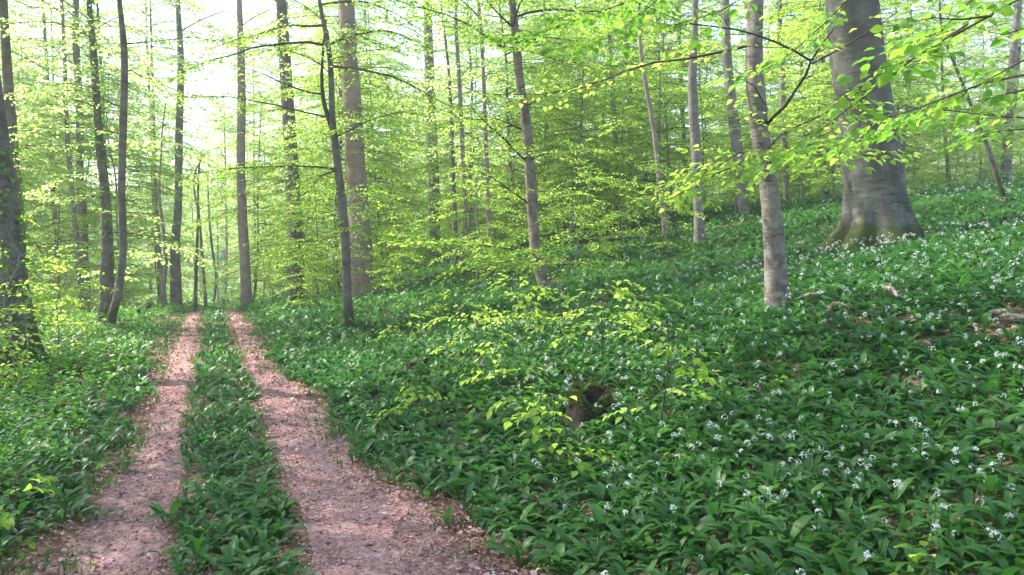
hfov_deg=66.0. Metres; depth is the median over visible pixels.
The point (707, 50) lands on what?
beech tree
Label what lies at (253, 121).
beech tree
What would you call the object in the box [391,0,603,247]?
beech tree
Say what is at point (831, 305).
dead branch
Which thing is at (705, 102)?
beech tree
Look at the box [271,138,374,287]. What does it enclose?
beech tree
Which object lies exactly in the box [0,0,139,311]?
beech tree
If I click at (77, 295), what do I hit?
beech sapling
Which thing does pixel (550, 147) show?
beech tree
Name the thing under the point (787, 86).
beech tree
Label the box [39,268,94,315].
beech sapling
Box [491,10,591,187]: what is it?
beech tree
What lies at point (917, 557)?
beech sapling
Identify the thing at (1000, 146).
beech tree
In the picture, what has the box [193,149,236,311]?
beech tree
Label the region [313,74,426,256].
beech tree
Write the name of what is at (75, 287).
beech sapling
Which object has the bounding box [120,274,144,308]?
beech sapling
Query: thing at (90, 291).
beech sapling
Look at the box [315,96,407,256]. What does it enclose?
beech tree
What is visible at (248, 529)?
wild garlic
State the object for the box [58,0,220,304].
beech tree
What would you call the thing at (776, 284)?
beech tree
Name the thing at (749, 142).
beech tree
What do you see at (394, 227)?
beech sapling
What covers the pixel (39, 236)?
beech tree
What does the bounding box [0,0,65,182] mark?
beech tree
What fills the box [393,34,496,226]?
beech tree
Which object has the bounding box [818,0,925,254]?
beech tree
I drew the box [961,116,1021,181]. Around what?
beech sapling
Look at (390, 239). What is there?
beech sapling
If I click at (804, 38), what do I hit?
beech bough
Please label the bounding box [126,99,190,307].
beech tree
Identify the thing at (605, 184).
beech sapling
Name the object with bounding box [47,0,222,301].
beech tree
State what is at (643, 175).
beech sapling
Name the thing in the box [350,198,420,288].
beech sapling
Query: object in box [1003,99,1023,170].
beech tree
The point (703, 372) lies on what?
beech sapling
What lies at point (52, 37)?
beech tree
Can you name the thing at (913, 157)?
beech sapling
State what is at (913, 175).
beech tree
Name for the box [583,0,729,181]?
beech tree
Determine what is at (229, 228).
beech tree
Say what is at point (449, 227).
beech tree
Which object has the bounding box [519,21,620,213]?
beech tree
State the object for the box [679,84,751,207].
beech tree
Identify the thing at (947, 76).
beech tree
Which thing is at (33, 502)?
wild garlic
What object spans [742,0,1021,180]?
beech bough
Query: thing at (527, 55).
beech tree
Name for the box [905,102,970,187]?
beech tree
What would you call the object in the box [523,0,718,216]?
beech tree
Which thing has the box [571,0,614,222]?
beech tree
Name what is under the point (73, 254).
beech tree
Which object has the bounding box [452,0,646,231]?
beech tree
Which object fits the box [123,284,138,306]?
beech sapling
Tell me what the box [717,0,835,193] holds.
beech tree
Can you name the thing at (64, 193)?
beech tree
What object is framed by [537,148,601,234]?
beech sapling
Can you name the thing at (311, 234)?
beech tree
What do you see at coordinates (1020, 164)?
beech tree
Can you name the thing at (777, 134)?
beech tree
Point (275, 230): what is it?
beech tree
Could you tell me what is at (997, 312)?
stone
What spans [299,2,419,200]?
beech tree
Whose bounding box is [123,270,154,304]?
beech sapling
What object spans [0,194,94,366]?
beech sapling
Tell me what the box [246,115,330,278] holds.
beech tree
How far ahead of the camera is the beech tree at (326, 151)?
26.96 m
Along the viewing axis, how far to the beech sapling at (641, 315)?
8.41 m
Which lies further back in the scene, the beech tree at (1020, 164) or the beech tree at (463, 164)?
the beech tree at (1020, 164)
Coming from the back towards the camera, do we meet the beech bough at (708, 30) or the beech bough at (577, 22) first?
the beech bough at (577, 22)
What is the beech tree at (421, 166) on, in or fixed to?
on the ground at (174, 541)
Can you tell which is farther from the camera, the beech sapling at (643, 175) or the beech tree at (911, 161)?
the beech tree at (911, 161)
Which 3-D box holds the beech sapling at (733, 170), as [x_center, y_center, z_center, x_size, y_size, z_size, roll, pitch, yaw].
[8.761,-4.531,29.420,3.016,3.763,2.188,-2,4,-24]
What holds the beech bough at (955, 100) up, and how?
on the beech bough at (998, 99)
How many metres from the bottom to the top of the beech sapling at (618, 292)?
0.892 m
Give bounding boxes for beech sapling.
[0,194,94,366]
[0,239,80,383]
[0,275,65,397]
[0,473,58,558]
[30,234,117,357]
[32,256,66,315]
[34,278,70,319]
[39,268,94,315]
[48,273,97,313]
[53,250,93,312]
[64,271,98,313]
[75,261,98,310]
[84,255,116,309]
[87,244,150,309]
[114,256,157,307]
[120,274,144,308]
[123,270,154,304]
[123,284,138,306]
[123,286,143,307]
[252,193,339,298]
[256,171,373,299]
[274,229,334,305]
[304,204,341,286]
[321,241,341,294]
[349,170,446,292]
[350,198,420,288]
[361,378,462,424]
[368,206,427,289]
[372,198,414,271]
[375,311,436,342]
[413,209,448,264]
[414,146,538,285]
[420,134,525,272]
[420,277,483,316]
[423,300,523,358]
[444,341,552,391]
[470,273,578,335]
[471,189,524,251]
[471,191,507,251]
[476,154,526,242]
[486,389,632,479]
[514,171,565,270]
[515,151,594,232]
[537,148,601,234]
[538,127,623,267]
[539,118,643,236]
[546,274,666,350]
[556,155,606,226]
[584,165,643,254]
[592,285,683,337]
[596,321,730,427]
[597,175,639,229]
[600,144,674,240]
[614,133,683,215]
[615,128,688,221]
[616,102,722,218]
[632,164,706,250]
[664,451,689,461]
[709,125,781,200]
[731,151,782,202]
[768,369,793,390]
[790,145,829,199]
[889,541,953,574]
[900,136,934,184]
[905,140,930,187]
[906,94,1004,185]
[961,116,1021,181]
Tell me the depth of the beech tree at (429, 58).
29.54 m
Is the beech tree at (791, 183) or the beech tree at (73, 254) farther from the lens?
the beech tree at (73, 254)
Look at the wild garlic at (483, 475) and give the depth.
5.86 m
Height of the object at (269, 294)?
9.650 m
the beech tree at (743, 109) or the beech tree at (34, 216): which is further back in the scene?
the beech tree at (743, 109)
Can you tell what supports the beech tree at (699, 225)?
on the ground at (174, 541)
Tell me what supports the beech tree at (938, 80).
on the ground at (174, 541)
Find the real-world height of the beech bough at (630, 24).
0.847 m
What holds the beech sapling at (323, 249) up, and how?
on the ground at (174, 541)
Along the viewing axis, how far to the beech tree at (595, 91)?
36.15 m
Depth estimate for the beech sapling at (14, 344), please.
8.10 m
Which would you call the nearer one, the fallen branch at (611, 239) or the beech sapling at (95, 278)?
the fallen branch at (611, 239)
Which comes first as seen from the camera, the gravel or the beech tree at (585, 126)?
the gravel
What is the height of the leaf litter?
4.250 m
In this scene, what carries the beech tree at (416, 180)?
on the ground at (174, 541)
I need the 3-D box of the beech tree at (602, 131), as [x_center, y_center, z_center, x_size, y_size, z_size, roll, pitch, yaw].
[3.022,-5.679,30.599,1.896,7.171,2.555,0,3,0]
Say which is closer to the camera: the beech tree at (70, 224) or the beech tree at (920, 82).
the beech tree at (920, 82)
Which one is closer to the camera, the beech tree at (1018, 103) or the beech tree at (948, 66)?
the beech tree at (948, 66)
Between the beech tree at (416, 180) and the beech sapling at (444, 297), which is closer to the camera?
the beech sapling at (444, 297)
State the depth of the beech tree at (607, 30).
21.00 m
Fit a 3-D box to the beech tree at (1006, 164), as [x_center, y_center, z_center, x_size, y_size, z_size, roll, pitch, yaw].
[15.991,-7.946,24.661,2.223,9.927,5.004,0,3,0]
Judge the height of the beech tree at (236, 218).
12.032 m
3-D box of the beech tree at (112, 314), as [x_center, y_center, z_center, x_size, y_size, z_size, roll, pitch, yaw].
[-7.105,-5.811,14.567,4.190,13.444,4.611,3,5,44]
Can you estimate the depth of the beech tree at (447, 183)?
38.84 m
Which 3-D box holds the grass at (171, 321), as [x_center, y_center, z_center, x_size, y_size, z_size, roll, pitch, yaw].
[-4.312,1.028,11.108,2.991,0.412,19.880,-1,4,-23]
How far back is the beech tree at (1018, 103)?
67.64 m
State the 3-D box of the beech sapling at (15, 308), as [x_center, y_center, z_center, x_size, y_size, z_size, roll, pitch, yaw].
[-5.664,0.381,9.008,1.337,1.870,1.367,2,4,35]
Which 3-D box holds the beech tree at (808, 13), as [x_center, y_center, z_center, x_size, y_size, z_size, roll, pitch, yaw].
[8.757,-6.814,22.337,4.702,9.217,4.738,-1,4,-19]
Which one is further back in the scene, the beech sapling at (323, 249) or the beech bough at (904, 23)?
the beech sapling at (323, 249)
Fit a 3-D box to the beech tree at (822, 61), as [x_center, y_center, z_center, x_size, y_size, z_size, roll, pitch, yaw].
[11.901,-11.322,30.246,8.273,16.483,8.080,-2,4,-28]
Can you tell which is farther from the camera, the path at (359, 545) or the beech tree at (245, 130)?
the beech tree at (245, 130)
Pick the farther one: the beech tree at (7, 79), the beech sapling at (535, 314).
the beech tree at (7, 79)
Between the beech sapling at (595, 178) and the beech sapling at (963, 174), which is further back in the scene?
the beech sapling at (963, 174)
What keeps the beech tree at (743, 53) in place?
on the ground at (174, 541)
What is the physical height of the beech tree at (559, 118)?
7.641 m
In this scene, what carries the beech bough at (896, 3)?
attached to the beech tree at (776, 284)
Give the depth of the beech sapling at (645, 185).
18.32 m
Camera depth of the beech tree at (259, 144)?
29.40 m
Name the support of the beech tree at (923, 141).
on the ground at (174, 541)
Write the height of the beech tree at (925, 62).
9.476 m
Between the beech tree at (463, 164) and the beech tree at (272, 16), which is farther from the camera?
the beech tree at (272, 16)
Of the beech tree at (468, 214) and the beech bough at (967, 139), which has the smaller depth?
the beech bough at (967, 139)
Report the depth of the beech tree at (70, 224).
50.74 m
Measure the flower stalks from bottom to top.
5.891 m
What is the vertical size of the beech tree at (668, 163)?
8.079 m
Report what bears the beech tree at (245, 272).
on the ground at (174, 541)
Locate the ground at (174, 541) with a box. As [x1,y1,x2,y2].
[0,143,1023,574]
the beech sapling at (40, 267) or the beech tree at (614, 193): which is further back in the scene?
the beech tree at (614, 193)
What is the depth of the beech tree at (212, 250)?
32.91 m
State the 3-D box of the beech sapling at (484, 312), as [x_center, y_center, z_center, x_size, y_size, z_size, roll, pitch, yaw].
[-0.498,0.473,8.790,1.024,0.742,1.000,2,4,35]
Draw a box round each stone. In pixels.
[990,308,1011,315]
[1000,313,1023,321]
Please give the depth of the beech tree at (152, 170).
24.46 m
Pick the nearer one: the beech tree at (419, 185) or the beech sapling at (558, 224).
the beech sapling at (558, 224)
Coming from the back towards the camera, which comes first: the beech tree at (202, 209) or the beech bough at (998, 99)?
the beech tree at (202, 209)
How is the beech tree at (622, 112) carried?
on the ground at (174, 541)
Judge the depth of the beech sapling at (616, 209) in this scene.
22.74 m
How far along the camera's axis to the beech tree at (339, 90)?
26.97 m
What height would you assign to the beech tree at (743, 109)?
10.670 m
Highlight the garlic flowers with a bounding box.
[6,175,1023,574]
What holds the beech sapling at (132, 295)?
on the ground at (174, 541)
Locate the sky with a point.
(415, 63)
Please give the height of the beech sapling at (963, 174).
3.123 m
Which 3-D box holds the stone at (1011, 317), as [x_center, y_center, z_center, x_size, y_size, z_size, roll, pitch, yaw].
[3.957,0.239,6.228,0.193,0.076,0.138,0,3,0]
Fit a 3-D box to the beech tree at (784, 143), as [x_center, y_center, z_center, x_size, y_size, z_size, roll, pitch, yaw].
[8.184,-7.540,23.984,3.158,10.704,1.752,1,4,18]
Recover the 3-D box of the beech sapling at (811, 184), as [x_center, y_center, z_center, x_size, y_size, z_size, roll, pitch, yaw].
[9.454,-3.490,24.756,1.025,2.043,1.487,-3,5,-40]
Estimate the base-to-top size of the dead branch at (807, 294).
0.087 m
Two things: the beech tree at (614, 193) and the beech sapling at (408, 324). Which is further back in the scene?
the beech tree at (614, 193)
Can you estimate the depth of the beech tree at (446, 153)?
31.05 m
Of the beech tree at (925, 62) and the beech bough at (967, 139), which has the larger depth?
the beech tree at (925, 62)
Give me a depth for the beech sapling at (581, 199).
29.05 m
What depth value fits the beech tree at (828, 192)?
30.58 m
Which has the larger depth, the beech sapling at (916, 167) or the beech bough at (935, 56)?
the beech sapling at (916, 167)
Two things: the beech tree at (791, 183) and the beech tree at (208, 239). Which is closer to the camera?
the beech tree at (791, 183)
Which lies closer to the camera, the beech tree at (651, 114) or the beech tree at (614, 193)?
the beech tree at (651, 114)
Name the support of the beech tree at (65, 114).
on the ground at (174, 541)
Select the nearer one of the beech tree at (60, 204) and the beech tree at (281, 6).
the beech tree at (281, 6)
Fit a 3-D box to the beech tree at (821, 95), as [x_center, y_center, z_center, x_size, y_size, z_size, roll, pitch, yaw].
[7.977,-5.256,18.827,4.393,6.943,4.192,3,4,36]
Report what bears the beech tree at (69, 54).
on the ground at (174, 541)
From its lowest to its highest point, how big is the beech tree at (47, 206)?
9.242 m
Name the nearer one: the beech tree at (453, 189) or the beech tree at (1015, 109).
the beech tree at (453, 189)
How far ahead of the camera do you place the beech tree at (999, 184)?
12.86 m
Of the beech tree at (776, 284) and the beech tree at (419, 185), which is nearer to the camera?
the beech tree at (776, 284)
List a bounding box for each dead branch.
[797,292,817,298]
[824,301,849,319]
[882,285,897,296]
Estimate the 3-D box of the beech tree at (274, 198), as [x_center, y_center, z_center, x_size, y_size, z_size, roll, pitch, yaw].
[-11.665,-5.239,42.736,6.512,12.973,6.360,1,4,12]
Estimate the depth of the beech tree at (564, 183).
35.70 m
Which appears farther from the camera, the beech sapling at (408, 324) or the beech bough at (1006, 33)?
the beech sapling at (408, 324)
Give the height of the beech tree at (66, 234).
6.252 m
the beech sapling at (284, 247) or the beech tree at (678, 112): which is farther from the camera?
the beech tree at (678, 112)
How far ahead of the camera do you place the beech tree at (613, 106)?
22.66 m
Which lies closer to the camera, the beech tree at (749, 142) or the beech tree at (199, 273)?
the beech tree at (749, 142)
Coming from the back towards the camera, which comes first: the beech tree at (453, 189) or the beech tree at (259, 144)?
the beech tree at (259, 144)
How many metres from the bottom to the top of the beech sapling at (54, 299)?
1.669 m
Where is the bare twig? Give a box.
[720,246,749,285]
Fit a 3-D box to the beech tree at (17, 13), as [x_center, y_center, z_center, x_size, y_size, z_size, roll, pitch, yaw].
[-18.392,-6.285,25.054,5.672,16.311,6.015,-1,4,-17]
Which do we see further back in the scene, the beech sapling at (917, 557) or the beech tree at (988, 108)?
the beech tree at (988, 108)
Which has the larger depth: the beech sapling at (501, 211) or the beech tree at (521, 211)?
the beech tree at (521, 211)
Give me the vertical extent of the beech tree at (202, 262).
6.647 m
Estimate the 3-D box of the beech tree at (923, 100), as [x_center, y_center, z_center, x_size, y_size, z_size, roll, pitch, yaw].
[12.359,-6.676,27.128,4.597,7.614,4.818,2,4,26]
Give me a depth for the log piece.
18.28 m
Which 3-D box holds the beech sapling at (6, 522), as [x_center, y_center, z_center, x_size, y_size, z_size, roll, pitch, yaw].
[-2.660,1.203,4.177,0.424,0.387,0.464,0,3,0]
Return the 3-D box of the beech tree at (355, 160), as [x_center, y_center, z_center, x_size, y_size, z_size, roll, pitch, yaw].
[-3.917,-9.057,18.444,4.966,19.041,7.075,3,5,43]
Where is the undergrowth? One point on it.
(62, 357)
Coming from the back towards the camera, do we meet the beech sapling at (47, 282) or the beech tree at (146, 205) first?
the beech tree at (146, 205)
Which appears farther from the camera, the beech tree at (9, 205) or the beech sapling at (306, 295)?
the beech sapling at (306, 295)
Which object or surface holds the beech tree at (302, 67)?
on the ground at (174, 541)
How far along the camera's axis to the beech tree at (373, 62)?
34.68 m
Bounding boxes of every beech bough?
[461,0,677,55]
[533,0,685,64]
[646,0,777,50]
[709,0,847,92]
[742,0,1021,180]
[747,62,1023,188]
[813,95,1023,166]
[834,23,968,86]
[870,0,992,42]
[884,0,996,52]
[885,0,939,17]
[934,55,1023,120]
[941,121,1023,152]
[951,89,1023,140]
[959,24,1023,46]
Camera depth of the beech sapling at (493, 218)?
26.02 m
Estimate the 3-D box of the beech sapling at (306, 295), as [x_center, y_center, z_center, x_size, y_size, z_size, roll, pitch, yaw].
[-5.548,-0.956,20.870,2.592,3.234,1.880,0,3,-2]
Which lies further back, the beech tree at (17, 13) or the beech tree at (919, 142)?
the beech tree at (919, 142)
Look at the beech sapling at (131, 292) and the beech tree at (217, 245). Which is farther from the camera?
the beech tree at (217, 245)
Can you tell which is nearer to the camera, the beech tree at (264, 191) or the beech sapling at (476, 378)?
the beech sapling at (476, 378)
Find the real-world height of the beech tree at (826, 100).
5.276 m
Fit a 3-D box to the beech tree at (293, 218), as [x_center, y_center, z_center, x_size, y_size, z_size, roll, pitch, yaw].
[-4.153,-2.856,19.688,4.308,6.808,4.111,0,3,-4]
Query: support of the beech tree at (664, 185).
on the ground at (174, 541)
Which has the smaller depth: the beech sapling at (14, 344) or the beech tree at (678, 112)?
the beech sapling at (14, 344)
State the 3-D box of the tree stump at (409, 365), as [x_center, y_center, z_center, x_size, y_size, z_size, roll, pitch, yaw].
[-1.016,0.883,8.613,0.362,0.235,0.382,0,3,0]
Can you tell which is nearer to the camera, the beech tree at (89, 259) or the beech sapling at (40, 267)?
the beech sapling at (40, 267)
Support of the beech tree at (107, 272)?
on the ground at (174, 541)
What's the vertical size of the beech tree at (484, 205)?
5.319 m
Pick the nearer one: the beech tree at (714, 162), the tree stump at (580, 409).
the tree stump at (580, 409)
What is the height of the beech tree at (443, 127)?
8.292 m
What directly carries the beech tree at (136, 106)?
on the ground at (174, 541)
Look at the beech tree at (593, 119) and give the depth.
24.34 m
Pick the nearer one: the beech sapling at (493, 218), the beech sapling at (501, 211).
the beech sapling at (501, 211)
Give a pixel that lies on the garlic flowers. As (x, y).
(866, 553)
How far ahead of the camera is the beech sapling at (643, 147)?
21.59 m
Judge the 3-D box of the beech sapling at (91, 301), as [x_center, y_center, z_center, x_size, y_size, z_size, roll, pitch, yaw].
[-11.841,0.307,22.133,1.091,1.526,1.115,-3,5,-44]
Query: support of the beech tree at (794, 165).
on the ground at (174, 541)
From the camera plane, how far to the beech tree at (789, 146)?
24.80 m
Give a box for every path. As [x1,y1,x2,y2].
[42,311,201,574]
[224,310,485,574]
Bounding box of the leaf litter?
[0,207,1023,574]
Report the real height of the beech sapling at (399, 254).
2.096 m
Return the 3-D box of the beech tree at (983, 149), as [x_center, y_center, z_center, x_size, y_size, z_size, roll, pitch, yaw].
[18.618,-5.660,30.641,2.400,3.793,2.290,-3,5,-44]
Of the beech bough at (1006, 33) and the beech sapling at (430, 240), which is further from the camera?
the beech sapling at (430, 240)
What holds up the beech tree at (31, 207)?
on the ground at (174, 541)
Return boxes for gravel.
[78,366,467,574]
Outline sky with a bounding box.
[0,0,1023,195]
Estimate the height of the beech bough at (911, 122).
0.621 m
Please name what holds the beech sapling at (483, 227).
on the ground at (174, 541)
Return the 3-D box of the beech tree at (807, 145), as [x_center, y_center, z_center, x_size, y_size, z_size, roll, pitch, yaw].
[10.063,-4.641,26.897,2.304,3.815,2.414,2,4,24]
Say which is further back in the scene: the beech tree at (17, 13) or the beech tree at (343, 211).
the beech tree at (17, 13)
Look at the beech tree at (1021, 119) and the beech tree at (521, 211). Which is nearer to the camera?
the beech tree at (1021, 119)
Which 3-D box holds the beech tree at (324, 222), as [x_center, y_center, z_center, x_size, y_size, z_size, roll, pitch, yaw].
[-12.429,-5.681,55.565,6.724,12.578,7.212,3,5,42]
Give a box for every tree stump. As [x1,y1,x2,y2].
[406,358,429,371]
[559,381,613,431]
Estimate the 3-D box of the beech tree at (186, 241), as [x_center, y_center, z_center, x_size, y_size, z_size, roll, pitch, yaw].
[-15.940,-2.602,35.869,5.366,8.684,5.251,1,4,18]
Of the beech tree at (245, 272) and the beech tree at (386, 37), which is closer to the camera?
the beech tree at (245, 272)
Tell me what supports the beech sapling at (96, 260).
on the ground at (174, 541)
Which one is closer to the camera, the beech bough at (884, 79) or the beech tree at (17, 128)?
the beech bough at (884, 79)
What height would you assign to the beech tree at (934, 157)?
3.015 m
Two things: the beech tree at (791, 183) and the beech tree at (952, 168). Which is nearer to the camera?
the beech tree at (791, 183)
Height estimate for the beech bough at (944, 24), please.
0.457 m
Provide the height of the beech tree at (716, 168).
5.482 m
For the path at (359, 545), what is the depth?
4.73 m
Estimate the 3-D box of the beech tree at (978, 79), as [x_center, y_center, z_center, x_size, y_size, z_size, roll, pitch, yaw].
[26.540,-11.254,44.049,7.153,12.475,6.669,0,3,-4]
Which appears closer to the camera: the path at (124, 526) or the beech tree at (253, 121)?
the path at (124, 526)
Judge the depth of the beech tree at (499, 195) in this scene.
35.09 m
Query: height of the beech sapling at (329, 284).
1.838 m
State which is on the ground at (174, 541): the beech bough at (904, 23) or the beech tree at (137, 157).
the beech tree at (137, 157)
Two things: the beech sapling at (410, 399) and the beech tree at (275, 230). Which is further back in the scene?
the beech tree at (275, 230)
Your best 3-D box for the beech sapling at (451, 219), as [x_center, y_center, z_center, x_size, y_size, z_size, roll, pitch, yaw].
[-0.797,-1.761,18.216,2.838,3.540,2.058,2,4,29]
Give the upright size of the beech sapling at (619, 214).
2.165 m
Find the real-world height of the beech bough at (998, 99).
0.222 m
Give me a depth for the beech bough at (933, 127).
4.60 m
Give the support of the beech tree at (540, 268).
on the ground at (174, 541)
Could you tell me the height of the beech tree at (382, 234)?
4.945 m
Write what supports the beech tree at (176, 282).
on the ground at (174, 541)
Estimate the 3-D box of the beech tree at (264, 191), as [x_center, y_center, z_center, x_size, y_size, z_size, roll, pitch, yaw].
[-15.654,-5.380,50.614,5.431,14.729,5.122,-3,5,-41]
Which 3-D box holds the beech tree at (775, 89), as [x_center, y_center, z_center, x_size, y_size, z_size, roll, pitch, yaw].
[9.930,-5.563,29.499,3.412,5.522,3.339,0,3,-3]
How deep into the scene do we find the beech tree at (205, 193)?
88.72 m
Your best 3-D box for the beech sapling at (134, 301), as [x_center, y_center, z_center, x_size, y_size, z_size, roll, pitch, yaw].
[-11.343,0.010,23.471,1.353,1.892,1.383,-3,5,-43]
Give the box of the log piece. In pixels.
[136,301,151,312]
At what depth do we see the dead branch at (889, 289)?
7.41 m
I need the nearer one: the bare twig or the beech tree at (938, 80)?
the bare twig
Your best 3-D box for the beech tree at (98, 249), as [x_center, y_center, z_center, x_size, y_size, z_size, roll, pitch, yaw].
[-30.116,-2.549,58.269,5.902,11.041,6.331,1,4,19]
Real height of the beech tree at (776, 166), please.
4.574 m
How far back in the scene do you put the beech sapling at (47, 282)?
24.89 m
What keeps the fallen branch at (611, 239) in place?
on the ground at (174, 541)
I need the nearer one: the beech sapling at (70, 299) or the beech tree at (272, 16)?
the beech sapling at (70, 299)
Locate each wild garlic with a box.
[0,305,188,574]
[144,306,320,574]
[239,177,1023,574]
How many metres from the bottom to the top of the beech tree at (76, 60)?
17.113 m
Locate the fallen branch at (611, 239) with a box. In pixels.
[563,230,656,242]
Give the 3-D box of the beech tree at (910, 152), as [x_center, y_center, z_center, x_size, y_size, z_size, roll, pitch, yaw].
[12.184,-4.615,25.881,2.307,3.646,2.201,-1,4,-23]
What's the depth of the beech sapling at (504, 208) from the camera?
24.41 m
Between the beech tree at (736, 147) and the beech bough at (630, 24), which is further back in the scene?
the beech tree at (736, 147)
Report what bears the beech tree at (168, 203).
on the ground at (174, 541)
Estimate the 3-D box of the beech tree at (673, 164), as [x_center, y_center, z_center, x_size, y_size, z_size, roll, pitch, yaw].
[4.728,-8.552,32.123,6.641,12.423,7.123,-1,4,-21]
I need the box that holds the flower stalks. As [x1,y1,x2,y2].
[7,176,1023,574]
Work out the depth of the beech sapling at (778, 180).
27.48 m
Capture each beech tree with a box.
[0,0,28,181]
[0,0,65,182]
[0,0,94,276]
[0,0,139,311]
[0,0,163,312]
[0,0,217,324]
[0,18,48,275]
[0,28,117,301]
[0,40,89,296]
[0,42,114,287]
[0,75,80,373]
[1,0,144,206]
[1,50,112,299]
[8,0,188,287]
[8,0,275,325]
[17,0,150,314]
[18,31,200,307]
[19,120,130,318]
[20,50,170,289]
[25,124,99,308]
[25,177,66,318]
[31,190,76,313]
[42,188,114,312]
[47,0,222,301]
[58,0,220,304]
[59,182,144,308]
[72,24,171,303]
[82,0,258,309]
[89,63,218,301]
[90,144,215,305]
[112,139,172,264]
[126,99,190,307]
[126,120,162,185]
[148,0,475,327]
[162,132,221,297]
[168,62,332,307]
[169,181,232,297]
[182,139,235,256]
[183,151,228,307]
[184,57,272,304]
[184,100,249,280]
[185,84,262,304]
[187,125,248,304]
[188,0,312,306]
[189,131,249,276]
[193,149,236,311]
[193,170,236,300]
[210,0,343,188]
[211,29,308,300]
[214,150,282,281]
[217,0,373,293]
[220,86,266,168]
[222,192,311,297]
[223,83,267,161]
[227,160,267,248]
[228,77,344,276]
[230,87,304,299]
[234,126,340,299]
[239,0,326,302]
[241,0,451,295]
[245,0,428,284]
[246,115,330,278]
[254,42,431,295]
[262,0,422,257]
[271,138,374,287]
[279,179,332,284]
[284,142,344,273]
[296,0,446,249]
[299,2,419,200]
[307,26,436,273]
[308,0,425,261]
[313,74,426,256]
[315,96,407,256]
[318,66,446,262]
[362,0,441,261]
[366,0,664,290]
[369,209,391,266]
[375,70,467,246]
[377,0,569,240]
[382,110,448,253]
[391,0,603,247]
[392,20,555,260]
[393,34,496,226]
[395,0,510,270]
[400,0,514,263]
[412,81,500,249]
[414,0,540,256]
[440,198,461,246]
[442,174,485,235]
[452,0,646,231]
[472,158,522,235]
[473,131,546,244]
[473,150,509,239]
[476,0,921,310]
[483,0,615,192]
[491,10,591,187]
[492,0,670,242]
[510,50,619,229]
[516,167,526,228]
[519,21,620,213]
[520,0,669,216]
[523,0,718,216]
[535,65,621,218]
[535,77,624,228]
[540,127,587,219]
[555,1,705,209]
[563,24,689,217]
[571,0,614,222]
[573,55,611,220]
[574,0,742,215]
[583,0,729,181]
[587,0,774,207]
[592,0,656,221]
[598,155,640,217]
[616,12,677,208]
[621,1,771,210]
[632,2,675,231]
[646,164,688,206]
[648,0,774,199]
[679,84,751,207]
[679,122,730,203]
[683,65,788,212]
[688,0,705,243]
[703,0,827,176]
[713,114,776,203]
[716,41,800,200]
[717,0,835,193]
[721,0,748,216]
[722,4,841,199]
[730,70,815,197]
[730,101,792,198]
[734,0,788,199]
[735,0,920,197]
[737,0,921,194]
[742,0,885,197]
[748,0,945,201]
[774,106,839,199]
[778,97,829,192]
[778,103,828,199]
[789,30,911,190]
[795,134,842,196]
[803,0,945,192]
[805,1,991,142]
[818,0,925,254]
[819,86,909,187]
[823,0,997,161]
[885,0,1007,206]
[893,32,969,177]
[896,98,923,184]
[896,101,944,188]
[899,43,962,179]
[904,65,971,179]
[904,118,926,185]
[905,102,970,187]
[913,3,1007,184]
[914,0,1023,172]
[915,87,993,185]
[920,0,1023,174]
[932,147,967,181]
[933,46,1023,181]
[941,0,1023,143]
[955,94,1019,178]
[958,0,1023,181]
[968,91,1023,179]
[971,73,1023,181]
[989,43,1023,167]
[997,99,1023,174]
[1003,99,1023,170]
[1009,118,1023,172]
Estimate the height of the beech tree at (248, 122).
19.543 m
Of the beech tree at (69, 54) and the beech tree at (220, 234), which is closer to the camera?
the beech tree at (69, 54)
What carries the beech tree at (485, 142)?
on the ground at (174, 541)
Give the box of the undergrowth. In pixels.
[0,165,1023,517]
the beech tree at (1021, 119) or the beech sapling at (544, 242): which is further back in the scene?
the beech tree at (1021, 119)
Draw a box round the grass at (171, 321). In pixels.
[0,312,536,574]
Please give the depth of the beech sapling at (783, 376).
5.92 m
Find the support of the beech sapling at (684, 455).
on the ground at (174, 541)
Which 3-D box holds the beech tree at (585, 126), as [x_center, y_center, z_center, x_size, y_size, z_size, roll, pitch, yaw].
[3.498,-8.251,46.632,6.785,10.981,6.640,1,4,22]
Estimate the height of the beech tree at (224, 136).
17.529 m
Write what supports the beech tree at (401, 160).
on the ground at (174, 541)
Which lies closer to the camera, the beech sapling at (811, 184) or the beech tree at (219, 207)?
the beech sapling at (811, 184)
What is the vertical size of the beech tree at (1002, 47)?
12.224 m
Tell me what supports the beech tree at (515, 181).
on the ground at (174, 541)
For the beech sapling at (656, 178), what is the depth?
22.17 m
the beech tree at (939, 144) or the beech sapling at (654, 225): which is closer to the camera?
the beech sapling at (654, 225)
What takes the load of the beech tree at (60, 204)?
on the ground at (174, 541)
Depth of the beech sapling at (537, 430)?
5.02 m
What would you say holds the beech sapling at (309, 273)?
on the ground at (174, 541)
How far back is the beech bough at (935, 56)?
3.10 m
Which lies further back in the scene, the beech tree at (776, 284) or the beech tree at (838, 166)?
the beech tree at (838, 166)
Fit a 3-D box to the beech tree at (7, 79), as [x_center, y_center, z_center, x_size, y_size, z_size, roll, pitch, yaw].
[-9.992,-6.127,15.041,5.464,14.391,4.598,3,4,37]

